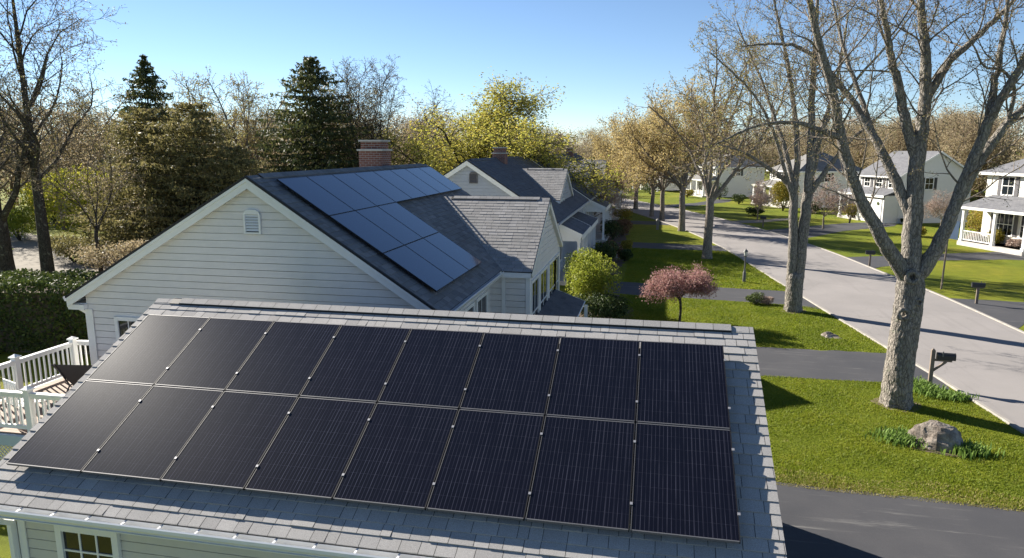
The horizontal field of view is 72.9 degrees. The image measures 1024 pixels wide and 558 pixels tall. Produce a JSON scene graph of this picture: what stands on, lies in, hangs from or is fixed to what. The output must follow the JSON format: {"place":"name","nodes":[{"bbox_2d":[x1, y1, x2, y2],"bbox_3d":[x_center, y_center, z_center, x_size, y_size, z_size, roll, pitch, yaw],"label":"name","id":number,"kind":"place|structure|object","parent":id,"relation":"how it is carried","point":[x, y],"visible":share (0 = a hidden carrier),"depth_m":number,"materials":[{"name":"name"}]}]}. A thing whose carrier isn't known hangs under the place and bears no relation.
{"place":"outdoors","nodes":[
{"label":"outdoors","id":0,"kind":"place"},
{"bbox_2d":[9,230,95,276],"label":"path","id":1,"kind":"structure","parent":0,"point":[25,252],"depth_m":44.77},
{"bbox_2d":[80,241,124,282],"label":"forest floor","id":2,"kind":"structure","parent":0,"point":[90,265],"depth_m":42.09,"materials":[{"name":"brown plant"}]},
{"bbox_2d":[7,105,154,272],"bbox_3d":[-22.836,-4.700,37.424,6.913,9.438,7.888,-8,13,-38],"label":"young tree","id":3,"kind":"object","parent":2,"relation":"on","point":[96,226],"visible":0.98,"depth_m":37.90,"materials":[{"name":"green plant"}]},
{"bbox_2d":[64,239,147,270],"bbox_3d":[-22.008,-1.237,38.733,5.340,2.088,3.032,2,11,11],"label":"twiggy shrub","id":4,"kind":"object","parent":2,"relation":"on","point":[125,251],"visible":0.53,"depth_m":38.31,"materials":[{"name":"brown plant"}]},
{"bbox_2d":[50,107,203,255],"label":"pine","id":5,"kind":"object","parent":2,"relation":"on","point":[144,114],"visible":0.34,"depth_m":45.21,"materials":[{"name":"green plant"}]},
{"bbox_2d":[94,54,198,200],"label":"fir","id":6,"kind":"object","parent":2,"relation":"on","point":[142,72],"visible":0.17,"depth_m":54.72,"materials":[{"name":"green plant"}]},
{"bbox_2d":[100,101,263,253],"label":"pine","id":7,"kind":"object","parent":2,"relation":"on","point":[190,146],"visible":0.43,"depth_m":43.16,"materials":[{"name":"green plant"}]},
{"bbox_2d":[130,70,292,173],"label":"bare tree","id":8,"kind":"object","parent":2,"relation":"on","point":[193,99],"visible":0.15,"depth_m":66.19,"materials":[{"name":"brown plant"}]},
{"bbox_2d":[187,146,275,210],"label":"pine","id":9,"kind":"object","parent":2,"relation":"on","point":[233,169],"visible":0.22,"depth_m":42.26,"materials":[{"name":"green plant"}]},
{"bbox_2d":[151,64,335,175],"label":"bare tree","id":10,"kind":"object","parent":2,"relation":"on","point":[247,127],"visible":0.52,"depth_m":64.59,"materials":[{"name":"brown plant"}]},
{"bbox_2d":[245,56,376,174],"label":"spruce","id":11,"kind":"object","parent":2,"relation":"on","point":[305,125],"visible":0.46,"depth_m":56.84,"materials":[{"name":"green plant"}]},
{"bbox_2d":[308,55,456,165],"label":"bare tree","id":12,"kind":"object","parent":2,"relation":"on","point":[380,125],"visible":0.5,"depth_m":61.16,"materials":[{"name":"brown plant"}]},
{"bbox_2d":[63,140,587,364],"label":"gabled house","id":13,"kind":"structure","parent":0,"point":[263,237],"depth_m":16.83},
{"bbox_2d":[114,316,139,340],"bbox_3d":[-9.491,1.549,17.447,1.050,1.200,0.090,2,11,11],"label":"window","id":14,"kind":"structure","parent":13,"relation":"in","point":[122,324],"depth_m":17.44,"materials":[{"name":"white glass"}]},
{"bbox_2d":[277,177,353,216],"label":"solar panel","id":15,"kind":"object","parent":13,"relation":"attached to","point":[318,197],"visible":1,"depth_m":17.07,"materials":[{"name":"blue"}]},
{"bbox_2d":[307,174,375,210],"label":"solar panel","id":16,"kind":"object","parent":13,"relation":"attached to","point":[343,192],"visible":1,"depth_m":18.50,"materials":[{"name":"blue"}]},
{"bbox_2d":[332,173,394,205],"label":"solar panel","id":17,"kind":"object","parent":13,"relation":"attached to","point":[365,189],"visible":1,"depth_m":19.92,"materials":[{"name":"blue"}]},
{"bbox_2d":[329,211,403,253],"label":"solar panel","id":18,"kind":"object","parent":13,"relation":"attached to","point":[368,232],"visible":1,"depth_m":16.97,"materials":[{"name":"blue"}]},
{"bbox_2d":[355,171,411,201],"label":"solar panel","id":19,"kind":"object","parent":13,"relation":"attached to","point":[384,186],"visible":1,"depth_m":21.31,"materials":[{"name":"blue"}]},
{"bbox_2d":[356,206,421,244],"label":"solar panel","id":20,"kind":"object","parent":13,"relation":"attached to","point":[390,225],"visible":1,"depth_m":18.41,"materials":[{"name":"blue"}]},
{"bbox_2d":[373,170,426,198],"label":"solar panel","id":21,"kind":"object","parent":13,"relation":"attached to","point":[401,184],"visible":1,"depth_m":22.72,"materials":[{"name":"blue"}]},
{"bbox_2d":[378,202,437,237],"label":"solar panel","id":22,"kind":"object","parent":13,"relation":"attached to","point":[409,219],"visible":1,"depth_m":19.81,"materials":[{"name":"blue"}]},
{"bbox_2d":[391,169,439,195],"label":"solar panel","id":23,"kind":"object","parent":13,"relation":"attached to","point":[416,182],"visible":1,"depth_m":24.12,"materials":[{"name":"blue"}]},
{"bbox_2d":[383,245,453,291],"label":"solar panel","id":24,"kind":"object","parent":13,"relation":"attached to","point":[420,268],"visible":1,"depth_m":16.87,"materials":[{"name":"blue"}]},
{"bbox_2d":[406,168,451,193],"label":"solar panel","id":25,"kind":"object","parent":13,"relation":"attached to","point":[432,182],"visible":1,"depth_m":25.53,"materials":[{"name":"blue"}]},
{"bbox_2d":[405,238,468,279],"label":"solar panel","id":26,"kind":"object","parent":13,"relation":"attached to","point":[439,259],"visible":1,"depth_m":18.31,"materials":[{"name":"blue"}]},
{"bbox_2d":[420,167,461,190],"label":"solar panel","id":27,"kind":"object","parent":13,"relation":"attached to","point":[441,178],"visible":1,"depth_m":26.94,"materials":[{"name":"blue"}]},
{"bbox_2d":[424,232,481,270],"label":"solar panel","id":28,"kind":"object","parent":13,"relation":"attached to","point":[454,251],"visible":1,"depth_m":19.71,"materials":[{"name":"blue"}]},
{"bbox_2d":[531,273,539,314],"bbox_3d":[0.755,1.029,22.446,0.090,2.200,1.450,2,11,11],"label":"window","id":29,"kind":"structure","parent":13,"relation":"in","point":[535,282],"depth_m":22.44,"materials":[{"name":"white glass"}]},
{"bbox_2d":[539,264,547,310],"bbox_3d":[1.113,0.708,24.155,0.090,2.200,1.700,2,11,11],"label":"window","id":30,"kind":"structure","parent":13,"relation":"in","point":[544,272],"depth_m":24.09,"materials":[{"name":"white glass"}]},
{"bbox_2d":[0,150,1023,557],"bbox_3d":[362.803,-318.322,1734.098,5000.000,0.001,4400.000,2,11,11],"label":"ground","id":31,"kind":"structure","parent":0,"point":[1002,280],"depth_m":32.98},
{"bbox_2d":[7,206,35,240],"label":"leafing shrub","id":32,"kind":"object","parent":31,"relation":"on","point":[16,219],"visible":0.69,"depth_m":52.83,"materials":[{"name":"green plant"}]},
{"bbox_2d":[0,377,72,460],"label":"deck","id":33,"kind":"structure","parent":31,"relation":"on","point":[10,438],"depth_m":15.38,"materials":[{"name":"white wood"}]},
{"bbox_2d":[0,386,65,431],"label":"deck railing","id":34,"kind":"object","parent":33,"relation":"on","point":[27,394],"visible":0.35,"depth_m":14.28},
{"bbox_2d":[0,336,79,399],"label":"deck railing","id":35,"kind":"object","parent":33,"relation":"on","point":[15,362],"visible":0.82,"depth_m":17.07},
{"bbox_2d":[51,363,92,393],"bbox_3d":[-9.813,2.338,16.209,1.165,1.052,1.084,1,11,4],"label":"patio table","id":36,"kind":"object","parent":33,"relation":"on","point":[72,374],"visible":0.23,"depth_m":15.81,"materials":[{"name":"wood"}]},
{"bbox_2d":[0,8,73,274],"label":"bare tree","id":37,"kind":"object","parent":31,"relation":"on","point":[7,262],"visible":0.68,"depth_m":36.83,"materials":[{"name":"brown plant"}]},
{"bbox_2d":[5,172,79,223],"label":"leafing shrub","id":38,"kind":"object","parent":31,"relation":"on","point":[30,203],"visible":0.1,"depth_m":64.11,"materials":[{"name":"green plant"}]},
{"bbox_2d":[0,268,99,354],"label":"hedge","id":39,"kind":"object","parent":31,"relation":"on","point":[37,314],"visible":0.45,"depth_m":23.47,"materials":[{"name":"green plant"}]},
{"bbox_2d":[0,0,138,272],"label":"bare tree","id":40,"kind":"object","parent":31,"relation":"on","point":[45,249],"visible":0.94,"depth_m":36.71,"materials":[{"name":"brown plant"}]},
{"bbox_2d":[1,75,142,217],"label":"bare tree","id":41,"kind":"object","parent":31,"relation":"on","point":[96,120],"visible":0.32,"depth_m":64.27,"materials":[{"name":"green plant"}]},
{"bbox_2d":[50,232,106,261],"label":"twiggy shrub","id":42,"kind":"object","parent":31,"relation":"on","point":[61,245],"visible":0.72,"depth_m":42.23,"materials":[{"name":"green plant"}]},
{"bbox_2d":[20,163,142,237],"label":"leafing shrub","id":43,"kind":"object","parent":31,"relation":"on","point":[82,201],"visible":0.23,"depth_m":52.20,"materials":[{"name":"green plant"}]},
{"bbox_2d":[0,88,592,229],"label":"woodland","id":44,"kind":"object","parent":31,"relation":"on","point":[8,182],"visible":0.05,"depth_m":80.18,"materials":[{"name":"plant"}]},
{"bbox_2d":[0,298,786,557],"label":"garage","id":45,"kind":"structure","parent":31,"relation":"on","point":[46,513],"depth_m":7.84,"materials":[{"name":"grey"}]},
{"bbox_2d":[6,380,152,472],"bbox_3d":[-5.489,1.848,8.903,1.077,0.042,1.443,2,36,11],"label":"solar panel","id":46,"kind":"object","parent":45,"relation":"attached to","point":[75,431],"visible":1,"depth_m":8.83,"materials":[{"name":"black glass"}]},
{"bbox_2d":[54,525,121,557],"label":"window","id":47,"kind":"structure","parent":45,"relation":"in","point":[71,542],"depth_m":8.33,"materials":[{"name":"white glass"}]},
{"bbox_2d":[87,314,209,385],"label":"solar panel","id":48,"kind":"object","parent":45,"relation":"attached to","point":[149,349],"visible":1,"depth_m":10.00,"materials":[{"name":"black glass"}]},
{"bbox_2d":[82,386,223,481],"bbox_3d":[-4.441,1.889,8.692,1.077,0.042,1.443,2,36,11],"label":"solar panel","id":49,"kind":"object","parent":45,"relation":"attached to","point":[152,435],"visible":1,"depth_m":8.62,"materials":[{"name":"black glass"}]},
{"bbox_2d":[154,318,273,390],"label":"solar panel","id":50,"kind":"object","parent":45,"relation":"attached to","point":[215,353],"visible":1,"depth_m":9.79,"materials":[{"name":"black glass"}]},
{"bbox_2d":[161,391,297,489],"bbox_3d":[-3.393,1.927,8.479,1.077,0.043,1.443,2,36,11],"label":"solar panel","id":51,"kind":"object","parent":45,"relation":"attached to","point":[228,444],"visible":1,"depth_m":8.41,"materials":[{"name":"black glass"}]},
{"bbox_2d":[226,321,340,396],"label":"solar panel","id":52,"kind":"object","parent":45,"relation":"attached to","point":[284,358],"visible":1,"depth_m":9.57,"materials":[{"name":"black glass"}]},
{"bbox_2d":[245,397,376,499],"bbox_3d":[-2.345,1.969,8.268,1.077,0.043,1.443,2,36,11],"label":"solar panel","id":53,"kind":"object","parent":45,"relation":"attached to","point":[309,453],"visible":1,"depth_m":8.19,"materials":[{"name":"black glass"}]},
{"bbox_2d":[300,325,410,402],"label":"solar panel","id":54,"kind":"object","parent":45,"relation":"attached to","point":[357,363],"visible":1,"depth_m":9.36,"materials":[{"name":"black glass"}]},
{"bbox_2d":[333,403,458,509],"bbox_3d":[-1.297,2.009,8.057,1.077,0.042,1.443,2,36,11],"label":"solar panel","id":55,"kind":"object","parent":45,"relation":"attached to","point":[397,457],"visible":1,"depth_m":7.98,"materials":[{"name":"black glass"}]},
{"bbox_2d":[378,329,483,409],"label":"solar panel","id":56,"kind":"object","parent":45,"relation":"attached to","point":[432,368],"visible":1,"depth_m":9.15,"materials":[{"name":"black glass"}]},
{"bbox_2d":[426,409,544,520],"bbox_3d":[-0.249,2.047,7.843,1.077,0.042,1.443,2,36,11],"label":"solar panel","id":57,"kind":"object","parent":45,"relation":"attached to","point":[487,467],"visible":1,"depth_m":7.76,"materials":[{"name":"black glass"}]},
{"bbox_2d":[460,333,559,415],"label":"solar panel","id":58,"kind":"object","parent":45,"relation":"attached to","point":[511,373],"visible":1,"depth_m":8.94,"materials":[{"name":"black glass"}]},
{"bbox_2d":[526,416,635,531],"bbox_3d":[0.799,2.087,7.631,1.077,0.042,1.443,2,36,11],"label":"solar panel","id":59,"kind":"object","parent":45,"relation":"attached to","point":[583,473],"visible":1,"depth_m":7.55,"materials":[{"name":"black glass"}]},
{"bbox_2d":[546,337,640,422],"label":"solar panel","id":60,"kind":"object","parent":45,"relation":"attached to","point":[595,378],"visible":1,"depth_m":8.72,"materials":[{"name":"black glass"}]},
{"bbox_2d":[636,341,730,429],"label":"solar panel","id":61,"kind":"object","parent":45,"relation":"attached to","point":[682,384],"visible":1,"depth_m":8.51,"materials":[{"name":"black glass"}]},
{"bbox_2d":[631,423,740,543],"bbox_3d":[1.847,2.126,7.419,1.077,0.043,1.443,2,36,11],"label":"solar panel","id":62,"kind":"object","parent":45,"relation":"attached to","point":[684,484],"visible":1,"depth_m":7.34,"materials":[{"name":"black glass"}]},
{"bbox_2d":[369,66,635,200],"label":"leafing tree","id":63,"kind":"object","parent":31,"relation":"on","point":[503,130],"visible":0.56,"depth_m":52.67,"materials":[{"name":"green plant"}]},
{"bbox_2d":[443,147,597,284],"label":"gabled house","id":64,"kind":"structure","parent":31,"relation":"on","point":[500,172],"depth_m":38.89,"materials":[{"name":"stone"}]},
{"bbox_2d":[527,149,612,242],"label":"gabled house","id":65,"kind":"structure","parent":31,"relation":"on","point":[593,206],"depth_m":53.64,"materials":[{"name":"stone"}]},
{"bbox_2d":[561,148,621,220],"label":"gabled house","id":66,"kind":"structure","parent":31,"relation":"on","point":[572,154],"depth_m":73.86,"materials":[{"name":"wood"}]},
{"bbox_2d":[574,293,633,319],"bbox_3d":[3.799,1.369,30.097,2.981,0.001,7.447,2,11,11],"label":"planting bed","id":67,"kind":"object","parent":31,"relation":"on","point":[615,308],"visible":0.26,"depth_m":29.38,"materials":[{"name":"soil"}]},
{"bbox_2d":[564,247,622,305],"bbox_3d":[3.495,0.078,29.876,2.574,2.751,2.773,2,11,11],"label":"round bush","id":68,"kind":"object","parent":67,"relation":"on","point":[587,273],"visible":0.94,"depth_m":29.29,"materials":[{"name":"green plant"}]},
{"bbox_2d":[574,291,628,318],"bbox_3d":[3.420,1.160,28.176,2.690,1.268,2.318,2,11,11],"label":"yew bush","id":69,"kind":"object","parent":67,"relation":"on","point":[603,306],"visible":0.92,"depth_m":27.70,"materials":[{"name":"green plant"}]},
{"bbox_2d":[581,124,630,202],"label":"street tree","id":70,"kind":"object","parent":31,"relation":"on","point":[599,145],"visible":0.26,"depth_m":87.48,"materials":[{"name":"orange plant"}]},
{"bbox_2d":[601,259,624,274],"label":"planting bed","id":71,"kind":"object","parent":31,"relation":"on","point":[619,262],"visible":0.32,"depth_m":41.72,"materials":[{"name":"soil"}]},
{"bbox_2d":[591,240,618,267],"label":"shrub","id":72,"kind":"object","parent":71,"relation":"on","point":[609,251],"visible":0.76,"depth_m":40.40,"materials":[{"name":"green plant"}]},
{"bbox_2d":[592,172,637,218],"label":"young tree","id":73,"kind":"object","parent":31,"relation":"on","point":[615,197],"visible":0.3,"depth_m":58.91,"materials":[{"name":"green plant"}]},
{"bbox_2d":[584,103,684,208],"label":"street tree","id":74,"kind":"object","parent":31,"relation":"on","point":[635,205],"visible":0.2,"depth_m":77.13,"materials":[{"name":"brown plant"}]},
{"bbox_2d":[608,105,711,220],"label":"street tree","id":75,"kind":"object","parent":31,"relation":"on","point":[662,187],"visible":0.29,"depth_m":66.04,"materials":[{"name":"orange plant"}]},
{"bbox_2d":[611,71,728,230],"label":"street tree","id":76,"kind":"object","parent":31,"relation":"on","point":[660,151],"visible":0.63,"depth_m":58.40,"materials":[{"name":"brown plant"}]},
{"bbox_2d":[639,261,721,321],"bbox_3d":[6.682,0.567,27.719,3.368,2.569,3.082,2,11,11],"label":"ornamental tree","id":77,"kind":"object","parent":31,"relation":"on","point":[671,283],"visible":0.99,"depth_m":27.03,"materials":[{"name":"pink plant"}]},
{"bbox_2d":[624,22,817,258],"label":"street tree","id":78,"kind":"object","parent":31,"relation":"on","point":[713,193],"visible":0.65,"depth_m":42.98,"materials":[{"name":"brown plant"}]},
{"bbox_2d":[748,180,777,219],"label":"young tree","id":79,"kind":"object","parent":31,"relation":"on","point":[764,197],"visible":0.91,"depth_m":67.73,"materials":[{"name":"pink plant"}]},
{"bbox_2d":[524,95,1023,199],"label":"woodland","id":80,"kind":"object","parent":31,"relation":"on","point":[964,129],"visible":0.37,"depth_m":93.48,"materials":[{"name":"plant"}]},
{"bbox_2d":[769,181,799,210],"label":"young tree","id":81,"kind":"object","parent":31,"relation":"on","point":[780,189],"visible":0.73,"depth_m":77.76,"materials":[{"name":"yellow plant"}]},
{"bbox_2d":[612,205,1023,433],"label":"kerb","id":82,"kind":"structure","parent":31,"relation":"on","point":[993,412],"depth_m":24.38,"materials":[{"name":"concrete"}]},
{"bbox_2d":[615,247,1023,509],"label":"grass","id":83,"kind":"structure","parent":31,"relation":"on","point":[733,314],"depth_m":18.86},
{"bbox_2d":[623,198,1023,333],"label":"kerb","id":84,"kind":"structure","parent":31,"relation":"on","point":[995,319],"depth_m":34.36,"materials":[{"name":"concrete"}]},
{"bbox_2d":[798,173,855,228],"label":"young tree","id":85,"kind":"object","parent":31,"relation":"on","point":[830,198],"visible":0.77,"depth_m":59.56,"materials":[{"name":"pink plant"}]},
{"bbox_2d":[870,398,921,411],"bbox_3d":[10.566,3.445,19.029,1.295,0.001,1.094,2,11,11],"label":"planting bed","id":86,"kind":"object","parent":31,"relation":"on","point":[895,409],"visible":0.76,"depth_m":18.96,"materials":[{"name":"soil"}]},
{"bbox_2d":[666,0,1023,410],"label":"street tree","id":87,"kind":"object","parent":86,"relation":"on","point":[911,265],"visible":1,"depth_m":17.53,"materials":[{"name":"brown plant"}]},
{"bbox_2d":[775,467,1023,511],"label":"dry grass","id":88,"kind":"structure","parent":31,"relation":"on","point":[895,494],"depth_m":14.22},
{"bbox_2d":[837,151,978,223],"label":"two storey house","id":89,"kind":"structure","parent":31,"relation":"on","point":[885,205],"depth_m":65.21,"materials":[{"name":"white"}]},
{"bbox_2d":[913,376,945,398],"bbox_3d":[11.989,3.121,20.153,1.097,0.233,1.952,2,11,11],"label":"leafy clump","id":90,"kind":"object","parent":31,"relation":"on","point":[922,385],"visible":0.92,"depth_m":20.04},
{"bbox_2d":[882,429,978,456],"bbox_3d":[9.948,3.932,16.432,2.278,0.001,1.037,8,13,37],"label":"planting bed","id":91,"kind":"object","parent":31,"relation":"on","point":[933,451],"visible":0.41,"depth_m":16.08,"materials":[{"name":"soil"}]},
{"bbox_2d":[865,425,944,452],"bbox_3d":[9.456,3.784,16.677,1.797,0.212,1.363,7,13,33],"label":"leafy clump","id":92,"kind":"object","parent":91,"relation":"on","point":[901,436],"visible":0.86,"depth_m":16.63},
{"bbox_2d":[908,420,963,452],"bbox_3d":[10.073,3.777,16.436,1.156,0.792,0.877,2,11,11],"label":"boulder","id":93,"kind":"object","parent":91,"relation":"on","point":[936,435],"visible":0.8,"depth_m":16.23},
{"bbox_2d":[940,439,1004,460],"bbox_3d":[10.544,3.906,15.942,1.399,0.243,0.998,2,11,11],"label":"leafy clump","id":94,"kind":"object","parent":91,"relation":"on","point":[970,449],"visible":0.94,"depth_m":15.87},
{"bbox_2d":[923,188,952,224],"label":"young tree","id":95,"kind":"object","parent":31,"relation":"on","point":[941,210],"visible":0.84,"depth_m":61.15,"materials":[{"name":"pink plant"}]},
{"bbox_2d":[928,348,955,385],"bbox_3d":[12.572,2.637,20.300,0.624,1.230,0.184,3,11,17],"label":"mailbox","id":96,"kind":"object","parent":31,"relation":"on","point":[944,358],"visible":0.98,"depth_m":20.25,"materials":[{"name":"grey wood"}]},
{"bbox_2d":[917,388,978,401],"bbox_3d":[12.251,3.244,19.609,1.707,0.190,0.880,2,11,11],"label":"leafy clump","id":97,"kind":"object","parent":31,"relation":"on","point":[951,395],"visible":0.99,"depth_m":19.46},
{"bbox_2d":[956,159,1023,255],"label":"two storey house","id":98,"kind":"structure","parent":31,"relation":"on","point":[999,214],"depth_m":48.49,"materials":[{"name":"beige"}]},
{"bbox_2d":[996,213,1014,236],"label":"window","id":99,"kind":"structure","parent":98,"relation":"in","point":[1005,222],"depth_m":48.74,"materials":[{"name":"clear glass"}]},
{"label":"planting bed","id":100,"kind":"structure","parent":31,"relation":"on","visible":0},
{"bbox_2d":[669,0,975,312],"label":"street tree","id":101,"kind":"object","parent":100,"relation":"on","point":[797,250],"visible":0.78,"depth_m":28.78,"materials":[{"name":"brown plant"}]},
{"bbox_2d":[0,0,1023,149],"label":"sky","id":102,"kind":"structure","parent":0,"point":[604,53],"materials":[{"name":"blue"}]},
{"bbox_2d":[598,241,726,250],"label":"driveway","id":103,"kind":"structure","parent":0,"point":[668,246],"depth_m":49.81,"materials":[{"name":"asphalt"}]},
{"bbox_2d":[572,281,818,308],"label":"driveway","id":104,"kind":"structure","parent":0,"point":[726,294],"depth_m":33.63,"materials":[{"name":"asphalt"}]},
{"bbox_2d":[687,154,764,196],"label":"two storey house","id":105,"kind":"structure","parent":0,"point":[738,183],"depth_m":100.93,"materials":[{"name":"white"}]},
{"bbox_2d":[751,152,862,207],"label":"two storey house","id":106,"kind":"structure","parent":0,"point":[822,165],"depth_m":82.66,"materials":[{"name":"white"}]},
{"bbox_2d":[613,198,1023,428],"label":"road","id":107,"kind":"structure","parent":0,"point":[987,366],"depth_m":29.53,"materials":[{"name":"asphalt"}]},
{"bbox_2d":[764,222,896,237],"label":"driveway","id":108,"kind":"structure","parent":0,"point":[817,230],"depth_m":61.07,"materials":[{"name":"asphalt"}]},
{"bbox_2d":[756,347,948,389],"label":"driveway","id":109,"kind":"structure","parent":0,"point":[826,364],"depth_m":22.56,"materials":[{"name":"asphalt"}]},
{"bbox_2d":[776,482,1023,557],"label":"driveway","id":110,"kind":"structure","parent":0,"point":[821,523],"depth_m":12.85,"materials":[{"name":"asphalt"}]},
{"bbox_2d":[846,252,1023,267],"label":"driveway","id":111,"kind":"structure","parent":0,"point":[878,261],"depth_m":44.77,"materials":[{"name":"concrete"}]},
{"bbox_2d":[945,298,1023,328],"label":"driveway","id":112,"kind":"structure","parent":0,"point":[1010,313],"depth_m":30.28,"materials":[{"name":"asphalt"}]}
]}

